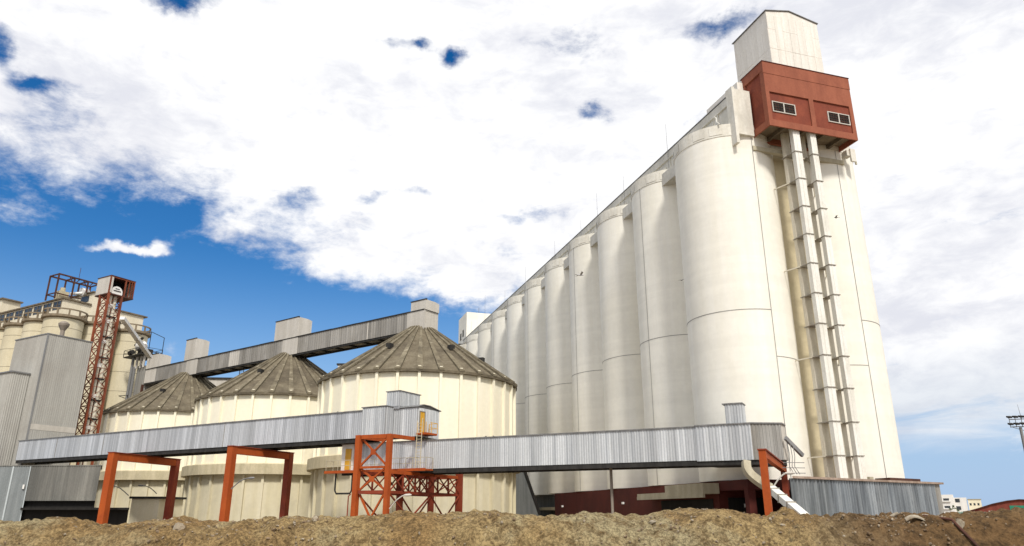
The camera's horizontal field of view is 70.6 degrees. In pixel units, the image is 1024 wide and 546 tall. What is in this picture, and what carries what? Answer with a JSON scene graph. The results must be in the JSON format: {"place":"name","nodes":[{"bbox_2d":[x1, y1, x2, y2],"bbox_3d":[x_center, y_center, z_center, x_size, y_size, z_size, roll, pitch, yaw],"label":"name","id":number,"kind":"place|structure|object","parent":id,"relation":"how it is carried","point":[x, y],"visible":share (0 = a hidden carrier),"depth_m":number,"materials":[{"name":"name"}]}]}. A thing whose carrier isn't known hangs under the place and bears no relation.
{"place":"outdoors","nodes":[
{"label":"outdoors","id":0,"kind":"place"},
{"bbox_2d":[9,321,92,464],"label":"clad tower","id":1,"kind":"structure","parent":0,"point":[55,366],"depth_m":109.84,"materials":[{"name":"metal"}]},
{"bbox_2d":[15,390,440,464],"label":"front gallery","id":2,"kind":"object","parent":1,"relation":"attached to","point":[401,412],"visible":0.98,"depth_m":80.74,"materials":[{"name":"metal"}]},
{"bbox_2d":[419,411,425,431],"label":"door","id":3,"kind":"structure","parent":2,"relation":"in","point":[422,414],"depth_m":71.87,"materials":[{"name":"yellow paint"}]},
{"bbox_2d":[0,465,102,521],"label":"dark hall","id":4,"kind":"structure","parent":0,"point":[48,486],"depth_m":88.65,"materials":[{"name":"grey metal"}]},
{"bbox_2d":[119,331,164,399],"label":"conveyor tower","id":5,"kind":"structure","parent":0,"point":[139,386],"depth_m":144.74,"materials":[{"name":"metal"}]},
{"bbox_2d":[205,370,243,385],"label":"shed","id":6,"kind":"structure","parent":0,"point":[216,381],"depth_m":177.18,"materials":[{"name":"metal"}]},
{"bbox_2d":[458,312,489,344],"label":"block tower","id":7,"kind":"structure","parent":0,"point":[469,322],"depth_m":177.48,"materials":[{"name":"concrete"}]},
{"bbox_2d":[0,506,1023,545],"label":"earth mound","id":8,"kind":"object","parent":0,"point":[469,529],"visible":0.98,"depth_m":10.76,"materials":[{"name":"brown soil"}]},
{"bbox_2d":[173,522,184,530],"bbox_3d":[-5.048,3.851,10.942,0.160,0.152,0.232,16,-24,-40],"label":"stone","id":9,"kind":"object","parent":8,"relation":"on","point":[178,526],"visible":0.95,"depth_m":10.90,"materials":[{"name":"beige stone"}]},
{"bbox_2d":[4,507,1014,545],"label":"rubble","id":10,"kind":"object","parent":8,"relation":"on","point":[625,536],"visible":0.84,"depth_m":10.88,"materials":[{"name":"brown stone"}]},
{"bbox_2d":[889,512,898,517],"bbox_3d":[5.996,3.825,11.380,0.162,0.125,0.128,-7,-20,21],"label":"stone","id":11,"kind":"object","parent":8,"relation":"on","point":[895,514],"visible":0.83,"depth_m":11.33,"materials":[{"name":"beige stone"}]},
{"bbox_2d":[904,515,924,520],"bbox_3d":[6.160,3.751,11.077,0.269,0.098,0.092,-3,-19,8],"label":"curved shard","id":12,"kind":"object","parent":8,"relation":"on","point":[907,518],"visible":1,"depth_m":11.06,"materials":[{"name":"stone"}]},
{"bbox_2d":[923,514,978,545],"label":"rusty bar","id":13,"kind":"object","parent":8,"relation":"on","point":[962,530],"visible":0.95,"depth_m":10.73,"materials":[{"name":"metal"}]},
{"bbox_2d":[956,519,964,528],"bbox_3d":[6.721,3.773,10.863,0.139,0.164,0.079,-13,-22,33],"label":"stone","id":14,"kind":"object","parent":8,"relation":"on","point":[960,523],"visible":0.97,"depth_m":10.84,"materials":[{"name":"beige stone"}]},
{"bbox_2d":[0,0,1023,509],"label":"sky","id":15,"kind":"structure","parent":0,"point":[251,165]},
{"bbox_2d":[941,495,967,512],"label":"apartment building","id":16,"kind":"structure","parent":0,"point":[959,504],"depth_m":272.48,"materials":[{"name":"white concrete"}]},
{"bbox_2d":[967,499,981,509],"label":"beige building","id":17,"kind":"structure","parent":0,"point":[974,503],"depth_m":271.27,"materials":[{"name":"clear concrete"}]},
{"label":"ground","id":18,"kind":"structure","parent":0,"visible":0},
{"bbox_2d":[0,321,7,347],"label":"old silo","id":19,"kind":"object","parent":18,"relation":"on","point":[2,329],"visible":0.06,"depth_m":149.97,"materials":[{"name":"beige concrete"}]},
{"bbox_2d":[0,316,29,371],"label":"old silo","id":20,"kind":"object","parent":18,"relation":"on","point":[12,332],"visible":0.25,"depth_m":146.00,"materials":[{"name":"beige concrete"}]},
{"bbox_2d":[0,370,30,464],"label":"lean to shed","id":21,"kind":"object","parent":18,"relation":"on","point":[13,386],"visible":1,"depth_m":106.11,"materials":[{"name":"grey metal"}]},
{"bbox_2d":[20,312,45,338],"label":"old silo","id":22,"kind":"object","parent":18,"relation":"on","point":[32,326],"visible":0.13,"depth_m":143.26,"materials":[{"name":"beige concrete"}]},
{"bbox_2d":[40,307,87,338],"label":"old silo","id":23,"kind":"object","parent":18,"relation":"on","point":[51,321],"visible":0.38,"depth_m":140.56,"materials":[{"name":"beige concrete"}]},
{"bbox_2d":[0,291,147,330],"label":"old headhouse","id":24,"kind":"structure","parent":23,"relation":"on","point":[88,302],"depth_m":151.09,"materials":[{"name":"beige concrete"}]},
{"bbox_2d":[6,312,13,319],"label":"window","id":25,"kind":"structure","parent":24,"relation":"in","point":[9,314],"depth_m":154.26,"materials":[{"name":"grey glass"}]},
{"bbox_2d":[14,310,22,318],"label":"window","id":26,"kind":"structure","parent":24,"relation":"in","point":[19,313],"depth_m":152.54,"materials":[{"name":"grey glass"}]},
{"bbox_2d":[24,308,32,315],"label":"window","id":27,"kind":"structure","parent":24,"relation":"in","point":[29,309],"depth_m":150.89,"materials":[{"name":"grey glass"}]},
{"bbox_2d":[33,305,41,314],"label":"window","id":28,"kind":"structure","parent":24,"relation":"in","point":[36,309],"depth_m":149.22,"materials":[{"name":"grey glass"}]},
{"bbox_2d":[42,303,51,311],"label":"window","id":29,"kind":"structure","parent":24,"relation":"in","point":[50,304],"depth_m":147.54,"materials":[{"name":"grey glass"}]},
{"bbox_2d":[52,300,61,310],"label":"window","id":30,"kind":"structure","parent":24,"relation":"in","point":[56,304],"depth_m":145.87,"materials":[{"name":"grey glass"}]},
{"bbox_2d":[44,269,96,300],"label":"roof frame","id":31,"kind":"object","parent":24,"relation":"on","point":[84,282],"visible":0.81,"depth_m":148.92,"materials":[{"name":"metal"}]},
{"bbox_2d":[55,287,89,298],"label":"roof machine","id":32,"kind":"object","parent":24,"relation":"on","point":[62,290],"visible":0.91,"depth_m":148.08,"materials":[{"name":"metal"}]},
{"bbox_2d":[81,295,89,301],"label":"window","id":33,"kind":"structure","parent":24,"relation":"in","point":[84,299],"depth_m":151.70,"materials":[{"name":"blue glass"}]},
{"bbox_2d":[20,508,128,524],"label":"platform","id":34,"kind":"structure","parent":18,"relation":"on","point":[117,516],"depth_m":87.63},
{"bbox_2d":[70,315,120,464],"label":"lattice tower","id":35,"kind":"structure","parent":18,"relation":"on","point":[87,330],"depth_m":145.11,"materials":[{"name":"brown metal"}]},
{"bbox_2d":[69,275,135,464],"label":"lattice elevator","id":36,"kind":"object","parent":18,"relation":"on","point":[112,291],"visible":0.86,"depth_m":120.32,"materials":[{"name":"red metal"}]},
{"bbox_2d":[120,316,152,358],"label":"spout pipe","id":37,"kind":"object","parent":36,"relation":"attached to","point":[135,336],"visible":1,"depth_m":127.70,"materials":[{"name":"grey metal"}]},
{"bbox_2d":[103,323,150,409],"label":"old silo","id":38,"kind":"object","parent":18,"relation":"on","point":[118,377],"visible":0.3,"depth_m":149.75,"materials":[{"name":"beige concrete"}]},
{"bbox_2d":[96,452,180,523],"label":"portal frame","id":39,"kind":"object","parent":18,"relation":"on","point":[113,458],"visible":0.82,"depth_m":86.48,"materials":[{"name":"orange metal"}]},
{"bbox_2d":[94,372,215,522],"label":"storage tank","id":40,"kind":"object","parent":18,"relation":"on","point":[168,402],"visible":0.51,"depth_m":119.86,"materials":[{"name":"metal"}]},
{"bbox_2d":[128,496,186,523],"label":"kiosk","id":41,"kind":"object","parent":18,"relation":"on","point":[143,508],"visible":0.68,"depth_m":95.58,"materials":[{"name":"metal"}]},
{"bbox_2d":[181,352,326,521],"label":"storage tank","id":42,"kind":"object","parent":18,"relation":"on","point":[283,384],"visible":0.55,"depth_m":102.92,"materials":[{"name":"metal"}]},
{"bbox_2d":[143,298,438,384],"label":"tank gallery","id":43,"kind":"object","parent":42,"relation":"on","point":[294,336],"visible":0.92,"depth_m":117.43,"materials":[{"name":"metal"}]},
{"bbox_2d":[219,445,293,521],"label":"portal frame","id":44,"kind":"object","parent":18,"relation":"on","point":[233,451],"visible":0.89,"depth_m":77.59,"materials":[{"name":"orange metal"}]},
{"bbox_2d":[231,477,254,488],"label":"arm lamp","id":45,"kind":"object","parent":44,"relation":"attached to","point":[242,480],"visible":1,"depth_m":74.12,"materials":[{"name":"grey metal"}]},
{"bbox_2d":[324,418,462,515],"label":"support tower","id":46,"kind":"structure","parent":18,"relation":"on","point":[358,471],"depth_m":68.71,"materials":[{"name":"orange metal"}]},
{"bbox_2d":[389,494,411,508],"bbox_3d":[-9.993,20.408,64.660,2.042,1.330,0.271,-2,-19,7],"label":"arm lamp","id":47,"kind":"object","parent":46,"relation":"attached to","point":[399,498],"visible":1,"depth_m":64.68,"materials":[{"name":"white metal"}]},
{"bbox_2d":[306,325,520,517],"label":"storage tank","id":48,"kind":"object","parent":18,"relation":"on","point":[466,393],"visible":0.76,"depth_m":88.09,"materials":[{"name":"metal"}]},
{"bbox_2d":[516,472,541,515],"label":"grey shed","id":49,"kind":"structure","parent":18,"relation":"on","point":[526,502],"depth_m":105.04,"materials":[{"name":"grey metal"}]},
{"bbox_2d":[341,402,788,513],"bbox_3d":[2.432,19.107,66.169,43.485,11.680,4.040,-8,-20,24],"label":"gallery","id":50,"kind":"object","parent":18,"relation":"on","point":[736,439],"visible":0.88,"depth_m":63.13,"materials":[{"name":"grey metal"}]},
{"bbox_2d":[341,444,353,470],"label":"door panel","id":51,"kind":"structure","parent":50,"relation":"in","point":[344,447],"depth_m":74.63,"materials":[{"name":"white paint"}]},
{"bbox_2d":[344,449,351,469],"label":"door","id":52,"kind":"structure","parent":50,"relation":"in","point":[348,453],"depth_m":74.37,"materials":[{"name":"yellow paint"}]},
{"bbox_2d":[784,436,803,456],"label":"slanting beam","id":53,"kind":"structure","parent":50,"relation":"attached to","point":[799,452],"depth_m":57.69,"materials":[{"name":"grey metal"}]},
{"bbox_2d":[536,479,790,516],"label":"base building","id":54,"kind":"structure","parent":18,"relation":"on","point":[744,495],"depth_m":69.87,"materials":[{"name":"red paint"}]},
{"bbox_2d":[466,334,477,356],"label":"concrete silo","id":55,"kind":"object","parent":54,"relation":"on","point":[471,344],"visible":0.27,"depth_m":154.82,"materials":[{"name":"white concrete"}]},
{"bbox_2d":[478,322,491,365],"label":"concrete silo","id":56,"kind":"object","parent":54,"relation":"on","point":[484,340],"visible":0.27,"depth_m":145.25,"materials":[{"name":"white concrete"}]},
{"bbox_2d":[491,309,506,375],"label":"concrete silo","id":57,"kind":"object","parent":54,"relation":"on","point":[499,344],"visible":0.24,"depth_m":135.41,"materials":[{"name":"white concrete"}]},
{"bbox_2d":[506,294,536,496],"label":"concrete silo","id":58,"kind":"object","parent":54,"relation":"on","point":[515,340],"visible":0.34,"depth_m":124.85,"materials":[{"name":"white concrete"}]},
{"bbox_2d":[524,277,554,495],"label":"concrete silo","id":59,"kind":"object","parent":54,"relation":"on","point":[535,372],"visible":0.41,"depth_m":114.27,"materials":[{"name":"white concrete"}]},
{"bbox_2d":[544,257,574,493],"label":"concrete silo","id":60,"kind":"object","parent":54,"relation":"on","point":[558,362],"visible":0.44,"depth_m":104.89,"materials":[{"name":"white concrete"}]},
{"bbox_2d":[568,233,607,491],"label":"concrete silo","id":61,"kind":"object","parent":54,"relation":"on","point":[587,374],"visible":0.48,"depth_m":95.60,"materials":[{"name":"white concrete"}]},
{"bbox_2d":[596,204,647,488],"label":"concrete silo","id":62,"kind":"object","parent":54,"relation":"on","point":[622,384],"visible":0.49,"depth_m":86.34,"materials":[{"name":"white concrete"}]},
{"bbox_2d":[631,169,699,485],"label":"concrete silo","id":63,"kind":"object","parent":54,"relation":"on","point":[666,372],"visible":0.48,"depth_m":77.03,"materials":[{"name":"white concrete"}]},
{"bbox_2d":[661,499,713,509],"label":"bay door","id":64,"kind":"structure","parent":54,"relation":"in","point":[701,503],"depth_m":67.12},
{"bbox_2d":[673,124,813,482],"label":"concrete silo","id":65,"kind":"object","parent":54,"relation":"on","point":[741,333],"visible":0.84,"depth_m":67.33,"materials":[{"name":"white concrete"}]},
{"bbox_2d":[463,97,781,343],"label":"silo gallery","id":66,"kind":"object","parent":65,"relation":"on","point":[717,114],"visible":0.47,"depth_m":89.09,"materials":[{"name":"concrete"}]},
{"bbox_2d":[707,82,753,145],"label":"stair wall","id":67,"kind":"structure","parent":66,"relation":"attached to","point":[739,111],"depth_m":71.71,"materials":[{"name":"metal"}]},
{"bbox_2d":[732,9,823,82],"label":"elevator penthouse","id":68,"kind":"object","parent":66,"relation":"on","point":[787,37],"visible":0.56,"depth_m":78.74,"materials":[{"name":"white metal"}]},
{"bbox_2d":[740,60,857,151],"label":"red cabin","id":69,"kind":"object","parent":66,"relation":"attached to","point":[786,98],"visible":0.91,"depth_m":71.80,"materials":[{"name":"red metal"}]},
{"bbox_2d":[771,101,795,115],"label":"window","id":70,"kind":"structure","parent":69,"relation":"in","point":[780,107],"depth_m":70.50,"materials":[{"name":"glass"}]},
{"bbox_2d":[827,111,850,125],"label":"window","id":71,"kind":"structure","parent":69,"relation":"in","point":[833,117],"depth_m":72.29,"materials":[{"name":"glass"}]},
{"bbox_2d":[752,146,843,164],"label":"ledger beam","id":72,"kind":"structure","parent":65,"relation":"attached to","point":[770,151],"depth_m":71.80,"materials":[{"name":"concrete"}]},
{"bbox_2d":[728,498,764,515],"bbox_3d":[20.738,21.801,62.745,4.100,4.400,0.090,6,-19,-16],"label":"bay door","id":73,"kind":"structure","parent":54,"relation":"in","point":[737,504],"depth_m":62.99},
{"bbox_2d":[773,148,835,477],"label":"infill wall","id":74,"kind":"structure","parent":54,"relation":"on","point":[803,352],"depth_m":68.10,"materials":[{"name":"beige concrete"}]},
{"bbox_2d":[773,129,847,477],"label":"bucket elevator","id":75,"kind":"object","parent":54,"relation":"on","point":[829,389],"visible":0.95,"depth_m":65.23,"materials":[{"name":"paint"}]},
{"bbox_2d":[800,132,866,478],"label":"bucket elevator","id":76,"kind":"object","parent":54,"relation":"on","point":[829,268],"visible":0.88,"depth_m":65.64,"materials":[{"name":"paint"}]},
{"bbox_2d":[807,145,904,478],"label":"concrete silo","id":77,"kind":"object","parent":54,"relation":"on","point":[877,422],"visible":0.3,"depth_m":68.70,"materials":[{"name":"white concrete"}]},
{"bbox_2d":[842,149,856,164],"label":"roof bracket","id":78,"kind":"object","parent":77,"relation":"attached to","point":[850,154],"visible":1,"depth_m":73.72,"materials":[{"name":"metal"}]},
{"bbox_2d":[757,448,789,515],"bbox_3d":[19.485,17.026,52.774,0.580,7.140,14.149,-8,-20,24],"label":"portal frame","id":79,"kind":"object","parent":18,"relation":"on","point":[766,456],"visible":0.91,"depth_m":47.66,"materials":[{"name":"orange metal"}]},
{"bbox_2d":[741,460,808,514],"bbox_3d":[18.690,15.248,51.309,1.980,4.447,8.558,0,-18,0],"label":"discharge chute","id":80,"kind":"object","parent":79,"relation":"attached to","point":[777,494],"visible":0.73,"depth_m":52.88,"materials":[{"name":"metal"}]},
{"bbox_2d":[774,471,793,485],"bbox_3d":[20.284,15.517,54.126,1.782,1.325,0.258,-2,-19,5],"label":"arm lamp","id":81,"kind":"object","parent":80,"relation":"attached to","point":[788,473],"visible":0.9,"depth_m":54.17,"materials":[{"name":"white metal"}]},
{"bbox_2d":[782,442,805,473],"bbox_3d":[22.100,14.556,57.133,1.802,2.616,0.256,0,-18,0],"label":"cable bracket","id":82,"kind":"object","parent":79,"relation":"attached to","point":[792,462],"visible":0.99,"depth_m":56.91,"materials":[{"name":"grey metal"}]},
{"bbox_2d":[789,476,943,516],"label":"annex building","id":83,"kind":"structure","parent":18,"relation":"on","point":[822,496],"depth_m":56.64,"materials":[{"name":"metal"}]},
{"bbox_2d":[969,499,1023,511],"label":"hangar","id":84,"kind":"structure","parent":18,"relation":"on","point":[1010,504],"depth_m":151.82,"materials":[{"name":"metal"}]},
{"bbox_2d":[1006,405,1023,449],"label":"floodlight mast","id":85,"kind":"object","parent":18,"relation":"on","point":[1020,427],"visible":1,"depth_m":89.06,"materials":[{"name":"metal"}]}
]}

